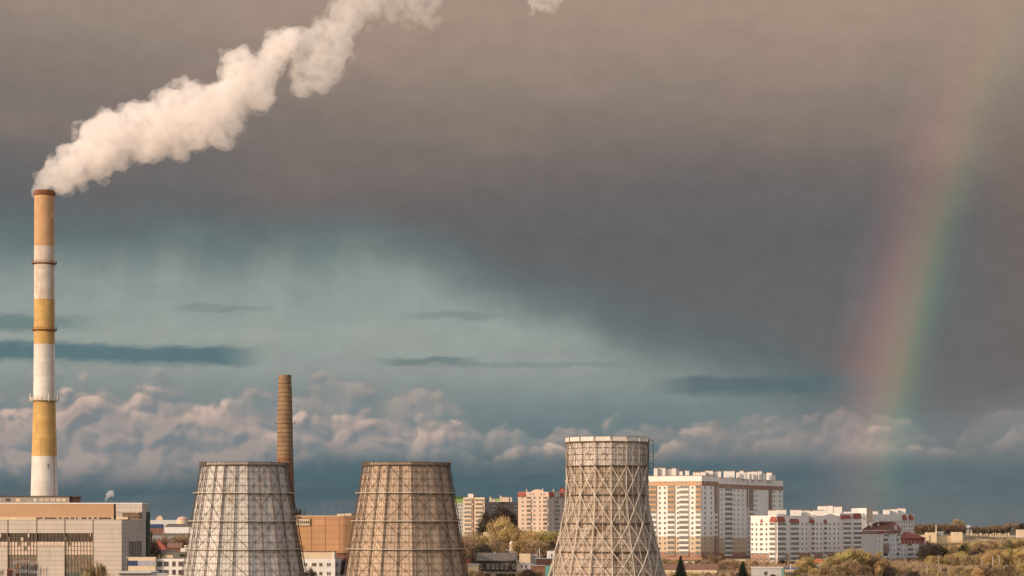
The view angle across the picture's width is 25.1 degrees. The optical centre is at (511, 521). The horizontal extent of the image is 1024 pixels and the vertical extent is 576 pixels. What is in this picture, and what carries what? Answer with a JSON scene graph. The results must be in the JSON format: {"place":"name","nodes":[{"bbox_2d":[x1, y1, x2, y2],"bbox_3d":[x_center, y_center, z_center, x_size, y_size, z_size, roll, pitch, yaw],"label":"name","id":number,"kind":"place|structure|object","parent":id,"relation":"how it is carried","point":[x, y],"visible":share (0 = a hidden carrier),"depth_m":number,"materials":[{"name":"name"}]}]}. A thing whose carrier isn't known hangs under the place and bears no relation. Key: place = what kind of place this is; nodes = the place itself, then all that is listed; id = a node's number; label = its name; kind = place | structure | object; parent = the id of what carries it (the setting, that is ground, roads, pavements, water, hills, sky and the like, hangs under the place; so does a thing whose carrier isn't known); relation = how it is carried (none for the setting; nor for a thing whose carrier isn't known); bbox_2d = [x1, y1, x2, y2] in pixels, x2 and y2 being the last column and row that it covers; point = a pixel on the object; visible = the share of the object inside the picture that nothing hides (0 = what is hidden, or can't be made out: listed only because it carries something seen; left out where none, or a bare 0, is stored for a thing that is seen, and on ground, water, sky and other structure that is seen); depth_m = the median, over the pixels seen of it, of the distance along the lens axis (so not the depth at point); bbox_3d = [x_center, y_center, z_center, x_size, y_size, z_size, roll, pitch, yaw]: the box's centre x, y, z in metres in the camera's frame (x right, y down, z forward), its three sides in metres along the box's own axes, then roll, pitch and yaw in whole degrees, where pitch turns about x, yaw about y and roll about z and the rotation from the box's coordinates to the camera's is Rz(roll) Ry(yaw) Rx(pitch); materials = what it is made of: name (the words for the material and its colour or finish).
{"place":"outdoors","nodes":[
{"label":"outdoors","id":0,"kind":"place"},
{"bbox_2d":[177,516,187,523],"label":"domed hall","id":1,"kind":"structure","parent":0,"point":[182,520],"depth_m":1696.83,"materials":[{"name":"beige paint"}]},
{"bbox_2d":[0,0,1023,526],"label":"sky","id":2,"kind":"structure","parent":0,"point":[783,238],"materials":[{"name":"grey"}]},
{"bbox_2d":[466,530,1022,575],"bbox_3d":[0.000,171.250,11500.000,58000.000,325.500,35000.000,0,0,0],"label":"ground","id":3,"kind":"structure","parent":0,"point":[945,533],"depth_m":1367.38,"materials":[{"name":"green plant"}]},
{"bbox_2d":[7,566,19,575],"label":"transformer","id":4,"kind":"object","parent":3,"relation":"on","point":[10,572],"visible":0.88,"depth_m":649.00,"materials":[{"name":"metal"}]},
{"bbox_2d":[20,561,28,575],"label":"transformer","id":5,"kind":"object","parent":3,"relation":"on","point":[25,572],"visible":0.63,"depth_m":648.91,"materials":[{"name":"grey metal"}]},
{"bbox_2d":[30,562,36,575],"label":"transformer","id":6,"kind":"object","parent":3,"relation":"on","point":[32,571],"visible":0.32,"depth_m":649.00,"materials":[{"name":"grey metal"}]},
{"bbox_2d":[28,561,40,575],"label":"switchyard gantry","id":7,"kind":"object","parent":3,"relation":"on","point":[29,563],"visible":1,"depth_m":639.96,"materials":[{"name":"metal"}]},
{"bbox_2d":[29,189,58,495],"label":"chimney","id":8,"kind":"object","parent":3,"relation":"on","point":[44,476],"visible":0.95,"depth_m":946.20,"materials":[{"name":"concrete"}]},
{"bbox_2d":[0,493,149,575],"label":"power station hall","id":9,"kind":"structure","parent":3,"relation":"on","point":[64,535],"depth_m":760.30,"materials":[{"name":"tan wall panels"},{"name":"pale concrete"},{"name":"asphalt"}]},
{"bbox_2d":[80,560,113,575],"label":"bare tree","id":10,"kind":"object","parent":3,"relation":"on","point":[87,570],"visible":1,"depth_m":689.41,"materials":[{"name":"brown plant"}]},
{"bbox_2d":[126,557,155,570],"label":"blue fronted shop","id":11,"kind":"structure","parent":3,"relation":"on","point":[140,563],"depth_m":742.00,"materials":[{"name":"metal"}]},
{"bbox_2d":[115,571,167,575],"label":"canopy hall","id":12,"kind":"structure","parent":3,"relation":"on","point":[139,573],"depth_m":715.00,"materials":[{"name":"metal"}]},
{"bbox_2d":[150,531,161,557],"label":"bare tree","id":13,"kind":"object","parent":3,"relation":"on","point":[154,549],"visible":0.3,"depth_m":999.01,"materials":[{"name":"brown plant"}]},
{"bbox_2d":[150,524,163,532],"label":"warehouse","id":14,"kind":"structure","parent":3,"relation":"on","point":[156,528],"depth_m":1499.80,"materials":[{"name":"metal"}]},
{"bbox_2d":[151,540,169,557],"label":"red roofed house","id":15,"kind":"structure","parent":3,"relation":"on","point":[162,545],"depth_m":1042.07,"materials":[{"name":"beige paint"}]},
{"bbox_2d":[150,520,176,532],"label":"warehouse","id":16,"kind":"structure","parent":3,"relation":"on","point":[165,522],"depth_m":1750.00,"materials":[{"name":"metal"}]},
{"bbox_2d":[160,550,175,557],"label":"house","id":17,"kind":"structure","parent":3,"relation":"on","point":[167,553],"depth_m":1000.00,"materials":[{"name":"stone"}]},
{"bbox_2d":[158,531,180,542],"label":"bare tree","id":18,"kind":"object","parent":3,"relation":"on","point":[167,538],"visible":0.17,"depth_m":1150.58,"materials":[{"name":"brown plant"}]},
{"bbox_2d":[150,533,190,541],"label":"warehouse","id":19,"kind":"structure","parent":3,"relation":"on","point":[155,536],"depth_m":1230.00,"materials":[{"name":"metal"}]},
{"bbox_2d":[156,558,185,575],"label":"office building","id":20,"kind":"structure","parent":3,"relation":"on","point":[172,566],"depth_m":744.00,"materials":[{"name":"white paint"}]},
{"bbox_2d":[167,543,184,551],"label":"house","id":21,"kind":"structure","parent":3,"relation":"on","point":[175,546],"depth_m":1075.69,"materials":[{"name":"brick"}]},
{"bbox_2d":[164,524,191,532],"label":"warehouse","id":22,"kind":"structure","parent":3,"relation":"on","point":[176,528],"depth_m":1420.00,"materials":[{"name":"metal"}]},
{"bbox_2d":[173,552,187,557],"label":"annex","id":23,"kind":"object","parent":3,"relation":"on","point":[178,554],"visible":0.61,"depth_m":800.00,"materials":[{"name":"beige paint"}]},
{"bbox_2d":[175,533,189,544],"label":"bare tree","id":24,"kind":"object","parent":3,"relation":"on","point":[183,537],"visible":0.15,"depth_m":1167.01,"materials":[{"name":"brown plant"}]},
{"bbox_2d":[179,460,309,575],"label":"cooling tower","id":25,"kind":"structure","parent":3,"relation":"on","point":[244,519],"depth_m":589.05,"materials":[{"name":"concrete"}]},
{"bbox_2d":[277,375,295,512],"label":"chimney","id":26,"kind":"object","parent":3,"relation":"on","point":[284,436],"visible":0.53,"depth_m":797.87,"materials":[{"name":"brick"}]},
{"bbox_2d":[301,551,341,575],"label":"office block","id":27,"kind":"structure","parent":3,"relation":"on","point":[324,563],"depth_m":950.00,"materials":[{"name":"concrete"}]},
{"bbox_2d":[296,513,354,565],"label":"boiler hall","id":28,"kind":"structure","parent":3,"relation":"on","point":[326,533],"depth_m":1050.00,"materials":[{"name":"concrete"}]},
{"bbox_2d":[340,558,348,575],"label":"bare tree","id":29,"kind":"object","parent":3,"relation":"on","point":[343,567],"visible":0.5,"depth_m":957.38,"materials":[{"name":"brown plant"}]},
{"bbox_2d":[342,460,468,575],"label":"cooling tower","id":30,"kind":"structure","parent":3,"relation":"on","point":[405,520],"depth_m":590.02,"materials":[{"name":"concrete"}]},
{"bbox_2d":[454,496,464,536],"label":"apartment block","id":31,"kind":"structure","parent":3,"relation":"on","point":[459,500],"depth_m":1900.00,"materials":[{"name":"concrete"}]},
{"bbox_2d":[461,537,475,564],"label":"bare tree","id":32,"kind":"object","parent":3,"relation":"on","point":[468,544],"visible":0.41,"depth_m":1247.11,"materials":[{"name":"brown plant"}]},
{"bbox_2d":[461,531,483,556],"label":"bare tree","id":33,"kind":"object","parent":3,"relation":"on","point":[475,537],"visible":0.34,"depth_m":1278.10,"materials":[{"name":"brown plant"}]},
{"bbox_2d":[467,564,479,574],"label":"house","id":34,"kind":"structure","parent":3,"relation":"on","point":[474,567],"depth_m":1090.00,"materials":[{"name":"concrete"}]},
{"bbox_2d":[463,493,487,537],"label":"apartment block","id":35,"kind":"structure","parent":3,"relation":"on","point":[474,506],"depth_m":1653.12,"materials":[{"name":"white paint"}]},
{"bbox_2d":[466,544,492,563],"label":"bare tree","id":36,"kind":"object","parent":3,"relation":"on","point":[485,548],"visible":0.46,"depth_m":1177.89,"materials":[{"name":"brown plant"}]},
{"bbox_2d":[473,518,496,535],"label":"bare tree","id":37,"kind":"object","parent":3,"relation":"on","point":[482,529],"visible":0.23,"depth_m":1541.48,"materials":[{"name":"brown plant"}]},
{"bbox_2d":[474,552,516,575],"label":"timber house","id":38,"kind":"structure","parent":3,"relation":"on","point":[499,563],"depth_m":1112.00,"materials":[{"name":"wood"}]},
{"bbox_2d":[476,505,517,539],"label":"bare tree","id":39,"kind":"object","parent":3,"relation":"on","point":[502,511],"visible":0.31,"depth_m":1556.89,"materials":[{"name":"brown plant"}]},
{"bbox_2d":[464,559,531,575],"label":"brush","id":40,"kind":"object","parent":3,"relation":"on","point":[508,573],"visible":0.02,"depth_m":1107.29,"materials":[{"name":"plant"}]},
{"bbox_2d":[489,538,509,552],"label":"bare tree","id":41,"kind":"object","parent":3,"relation":"on","point":[500,549],"visible":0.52,"depth_m":1178.83,"materials":[{"name":"brown plant"}]},
{"bbox_2d":[478,514,521,549],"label":"bare tree","id":42,"kind":"object","parent":3,"relation":"on","point":[498,531],"visible":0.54,"depth_m":1285.57,"materials":[{"name":"yellow plant"}]},
{"bbox_2d":[488,496,517,518],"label":"apartment block","id":43,"kind":"structure","parent":3,"relation":"on","point":[508,505],"depth_m":1772.15,"materials":[{"name":"concrete"}]},
{"bbox_2d":[503,531,531,557],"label":"bare tree","id":44,"kind":"object","parent":3,"relation":"on","point":[521,537],"visible":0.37,"depth_m":1285.64,"materials":[{"name":"brown plant"}]},
{"bbox_2d":[508,538,533,561],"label":"bare tree","id":45,"kind":"object","parent":3,"relation":"on","point":[515,546],"visible":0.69,"depth_m":1227.12,"materials":[{"name":"yellow plant"}]},
{"bbox_2d":[519,553,530,562],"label":"tan shed","id":46,"kind":"structure","parent":3,"relation":"on","point":[525,557],"depth_m":1150.00,"materials":[{"name":"beige paint"}]},
{"bbox_2d":[516,560,533,575],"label":"lean to house","id":47,"kind":"structure","parent":3,"relation":"on","point":[523,566],"depth_m":1105.00,"materials":[{"name":"concrete"}]},
{"bbox_2d":[520,568,536,575],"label":"bare tree","id":48,"kind":"object","parent":3,"relation":"on","point":[529,572],"visible":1,"depth_m":1043.70,"materials":[{"name":"brown plant"}]},
{"bbox_2d":[516,530,547,542],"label":"tree","id":49,"kind":"object","parent":3,"relation":"on","point":[530,535],"visible":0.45,"depth_m":1287.85,"materials":[{"name":"yellow plant"}]},
{"bbox_2d":[521,540,546,556],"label":"bare tree","id":50,"kind":"object","parent":3,"relation":"on","point":[532,545],"visible":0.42,"depth_m":1223.97,"materials":[{"name":"brown plant"}]},
{"bbox_2d":[531,565,545,575],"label":"red shed","id":51,"kind":"structure","parent":3,"relation":"on","point":[535,568],"depth_m":1088.00,"materials":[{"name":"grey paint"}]},
{"bbox_2d":[518,487,566,534],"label":"apartment block","id":52,"kind":"structure","parent":3,"relation":"on","point":[538,509],"depth_m":1527.51,"materials":[{"name":"concrete"}]},
{"bbox_2d":[532,542,554,557],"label":"bare tree","id":53,"kind":"object","parent":3,"relation":"on","point":[545,547],"visible":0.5,"depth_m":1213.32,"materials":[{"name":"brown plant"}]},
{"bbox_2d":[535,558,552,565],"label":"brown shed","id":54,"kind":"structure","parent":3,"relation":"on","point":[544,561],"depth_m":1118.00,"materials":[{"name":"brick"}]},
{"bbox_2d":[534,529,558,546],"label":"tree","id":55,"kind":"object","parent":3,"relation":"on","point":[546,535],"visible":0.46,"depth_m":1286.84,"materials":[{"name":"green plant"}]},
{"bbox_2d":[548,435,665,575],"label":"cooling tower","id":56,"kind":"structure","parent":3,"relation":"on","point":[607,528],"depth_m":590.67,"materials":[{"name":"concrete"}]},
{"bbox_2d":[674,556,687,575],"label":"spruce tree","id":57,"kind":"object","parent":3,"relation":"on","point":[680,570],"visible":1,"depth_m":1058.92,"materials":[{"name":"green plant"}]},
{"bbox_2d":[663,564,717,575],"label":"long shed","id":58,"kind":"structure","parent":3,"relation":"on","point":[702,568],"depth_m":1105.00,"materials":[{"name":"beige paint"}]},
{"bbox_2d":[703,553,719,563],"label":"bare tree","id":59,"kind":"object","parent":3,"relation":"on","point":[712,559],"visible":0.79,"depth_m":1149.64,"materials":[{"name":"brown plant"}]},
{"bbox_2d":[645,467,782,559],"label":"apartment block","id":60,"kind":"structure","parent":3,"relation":"on","point":[698,515],"depth_m":1333.55,"materials":[{"name":"white concrete"}]},
{"bbox_2d":[659,481,780,549],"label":"window","id":61,"kind":"structure","parent":60,"relation":"in","point":[692,481],"depth_m":1370.07,"materials":[{"name":"black glass"}]},
{"bbox_2d":[717,560,732,571],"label":"bare tree","id":62,"kind":"object","parent":3,"relation":"on","point":[725,564],"visible":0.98,"depth_m":1138.54,"materials":[{"name":"brown plant"}]},
{"bbox_2d":[730,559,741,568],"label":"bare tree","id":63,"kind":"object","parent":3,"relation":"on","point":[735,563],"visible":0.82,"depth_m":1148.51,"materials":[{"name":"brown plant"}]},
{"bbox_2d":[736,561,748,575],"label":"spruce tree","id":64,"kind":"object","parent":3,"relation":"on","point":[742,570],"visible":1,"depth_m":1049.04,"materials":[{"name":"green plant"}]},
{"bbox_2d":[751,567,783,575],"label":"white shed","id":65,"kind":"structure","parent":3,"relation":"on","point":[765,571],"depth_m":1070.00,"materials":[{"name":"metal"}]},
{"bbox_2d":[663,558,882,575],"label":"brush","id":66,"kind":"object","parent":3,"relation":"on","point":[748,567],"visible":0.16,"depth_m":1138.34,"materials":[{"name":"green plant"}]},
{"bbox_2d":[783,567,797,575],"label":"blue roofed shed","id":67,"kind":"structure","parent":3,"relation":"on","point":[787,569],"depth_m":1085.00,"materials":[{"name":"beige paint"}]},
{"bbox_2d":[792,559,811,574],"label":"bare tree","id":68,"kind":"object","parent":3,"relation":"on","point":[802,564],"visible":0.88,"depth_m":1090.85,"materials":[{"name":"yellow plant"}]},
{"bbox_2d":[749,509,861,562],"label":"apartment block","id":69,"kind":"structure","parent":3,"relation":"on","point":[795,535],"depth_m":1298.56,"materials":[{"name":"concrete"}]},
{"bbox_2d":[801,555,820,574],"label":"bare tree","id":70,"kind":"object","parent":3,"relation":"on","point":[810,560],"visible":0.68,"depth_m":1098.89,"materials":[{"name":"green plant"}]},
{"bbox_2d":[808,568,820,575],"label":"bare tree","id":71,"kind":"object","parent":3,"relation":"on","point":[813,570],"visible":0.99,"depth_m":1081.03,"materials":[{"name":"brown plant"}]},
{"bbox_2d":[819,566,830,575],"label":"bare tree","id":72,"kind":"object","parent":3,"relation":"on","point":[824,568],"visible":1,"depth_m":1083.87,"materials":[{"name":"brown plant"}]},
{"bbox_2d":[811,505,850,514],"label":"apartment block","id":73,"kind":"structure","parent":3,"relation":"on","point":[831,509],"depth_m":1621.00,"materials":[{"name":"concrete"}]},
{"bbox_2d":[818,556,845,572],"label":"bare tree","id":74,"kind":"object","parent":3,"relation":"on","point":[833,561],"visible":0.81,"depth_m":1094.00,"materials":[{"name":"yellow plant"}]},
{"bbox_2d":[829,564,847,575],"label":"bare tree","id":75,"kind":"object","parent":3,"relation":"on","point":[834,571],"visible":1,"depth_m":1081.22,"materials":[{"name":"brown plant"}]},
{"bbox_2d":[828,551,859,573],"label":"bare tree","id":76,"kind":"object","parent":3,"relation":"on","point":[846,555],"visible":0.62,"depth_m":1097.94,"materials":[{"name":"yellow plant"}]},
{"bbox_2d":[838,560,861,575],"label":"bare tree","id":77,"kind":"object","parent":3,"relation":"on","point":[853,563],"visible":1,"depth_m":1083.82,"materials":[{"name":"brown plant"}]},
{"bbox_2d":[836,547,874,571],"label":"bare tree","id":78,"kind":"object","parent":3,"relation":"on","point":[865,555],"visible":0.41,"depth_m":1104.15,"materials":[{"name":"yellow plant"}]},
{"bbox_2d":[854,565,874,575],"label":"bare tree","id":79,"kind":"object","parent":3,"relation":"on","point":[866,569],"visible":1,"depth_m":1079.27,"materials":[{"name":"brown plant"}]},
{"bbox_2d":[865,556,883,573],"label":"bare tree","id":80,"kind":"object","parent":3,"relation":"on","point":[874,561],"visible":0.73,"depth_m":1107.92,"materials":[{"name":"brown plant"}]},
{"bbox_2d":[851,508,913,534],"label":"apartment block","id":81,"kind":"structure","parent":3,"relation":"on","point":[901,519],"depth_m":1528.53,"materials":[{"name":"concrete"}]},
{"bbox_2d":[873,558,893,571],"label":"bare tree","id":82,"kind":"object","parent":3,"relation":"on","point":[884,562],"visible":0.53,"depth_m":1103.57,"materials":[{"name":"brown plant"}]},
{"bbox_2d":[879,564,896,575],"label":"bare tree","id":83,"kind":"object","parent":3,"relation":"on","point":[891,571],"visible":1,"depth_m":1088.20,"materials":[{"name":"brown plant"}]},
{"bbox_2d":[861,521,925,560],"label":"apartment block","id":84,"kind":"structure","parent":3,"relation":"on","point":[888,540],"depth_m":1280.48,"materials":[{"name":"paint"}]},
{"bbox_2d":[915,541,943,562],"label":"bare tree","id":85,"kind":"object","parent":3,"relation":"on","point":[927,549],"visible":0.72,"depth_m":1249.15,"materials":[{"name":"brown plant"}]},
{"bbox_2d":[920,544,950,557],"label":"tree","id":86,"kind":"object","parent":3,"relation":"on","point":[945,551],"visible":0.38,"depth_m":1258.99,"materials":[{"name":"brown plant"}]},
{"bbox_2d":[870,540,1023,575],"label":"brush","id":87,"kind":"object","parent":3,"relation":"on","point":[920,563],"visible":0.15,"depth_m":1174.35,"materials":[{"name":"green plant"}]},
{"bbox_2d":[947,553,957,565],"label":"bare tree","id":88,"kind":"object","parent":3,"relation":"on","point":[950,558],"visible":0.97,"depth_m":1206.25,"materials":[{"name":"brown plant"}]},
{"bbox_2d":[914,523,1005,532],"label":"wood","id":89,"kind":"object","parent":3,"relation":"on","point":[924,528],"visible":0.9,"depth_m":2166.24,"materials":[{"name":"plant"}]},
{"bbox_2d":[961,542,971,553],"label":"tree","id":90,"kind":"object","parent":3,"relation":"on","point":[967,548],"visible":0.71,"depth_m":1300.52,"materials":[{"name":"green plant"}]},
{"bbox_2d":[961,567,974,575],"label":"bare tree","id":91,"kind":"object","parent":3,"relation":"on","point":[967,569],"visible":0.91,"depth_m":1083.26,"materials":[{"name":"brown plant"}]},
{"bbox_2d":[960,555,976,566],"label":"bare tree","id":92,"kind":"object","parent":3,"relation":"on","point":[968,559],"visible":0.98,"depth_m":1198.34,"materials":[{"name":"brown plant"}]},
{"bbox_2d":[919,525,1023,542],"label":"hillside works","id":93,"kind":"structure","parent":3,"relation":"on","point":[936,536],"depth_m":1724.71,"materials":[{"name":"beige paint"}]},
{"bbox_2d":[968,548,985,556],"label":"tree","id":94,"kind":"object","parent":3,"relation":"on","point":[972,553],"visible":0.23,"depth_m":1238.69,"materials":[{"name":"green plant"}]},
{"bbox_2d":[971,567,984,575],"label":"bare tree","id":95,"kind":"object","parent":3,"relation":"on","point":[978,571],"visible":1,"depth_m":1071.14,"materials":[{"name":"brown plant"}]},
{"bbox_2d":[975,565,991,575],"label":"bare tree","id":96,"kind":"object","parent":3,"relation":"on","point":[986,572],"visible":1,"depth_m":1071.83,"materials":[{"name":"brown plant"}]},
{"bbox_2d":[980,550,1004,565],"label":"bare tree","id":97,"kind":"object","parent":3,"relation":"on","point":[987,558],"visible":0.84,"depth_m":1189.55,"materials":[{"name":"yellow plant"}]},
{"bbox_2d":[988,566,1004,575],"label":"bare tree","id":98,"kind":"object","parent":3,"relation":"on","point":[995,569],"visible":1,"depth_m":1070.07,"materials":[{"name":"brown plant"}]},
{"bbox_2d":[988,523,1023,530],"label":"wood","id":99,"kind":"object","parent":3,"relation":"on","point":[1015,525],"visible":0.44,"depth_m":2317.20,"materials":[{"name":"plant"}]},
{"bbox_2d":[1001,549,1012,565],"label":"tree","id":100,"kind":"object","parent":3,"relation":"on","point":[1008,554],"visible":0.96,"depth_m":1195.16,"materials":[{"name":"brown plant"}]},
{"bbox_2d":[1004,565,1016,575],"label":"bare tree","id":101,"kind":"object","parent":3,"relation":"on","point":[1009,570],"visible":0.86,"depth_m":1093.64,"materials":[{"name":"brown plant"}]},
{"bbox_2d":[1010,550,1023,564],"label":"tree","id":102,"kind":"object","parent":3,"relation":"on","point":[1020,553],"visible":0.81,"depth_m":1193.32,"materials":[{"name":"brown plant"}]},
{"bbox_2d":[1011,539,1023,549],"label":"tree","id":103,"kind":"object","parent":3,"relation":"on","point":[1021,542],"visible":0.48,"depth_m":1303.53,"materials":[{"name":"brown plant"}]},
{"bbox_2d":[1016,562,1023,574],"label":"bare tree","id":104,"kind":"object","parent":3,"relation":"on","point":[1020,568],"visible":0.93,"depth_m":1096.67,"materials":[{"name":"yellow plant"}]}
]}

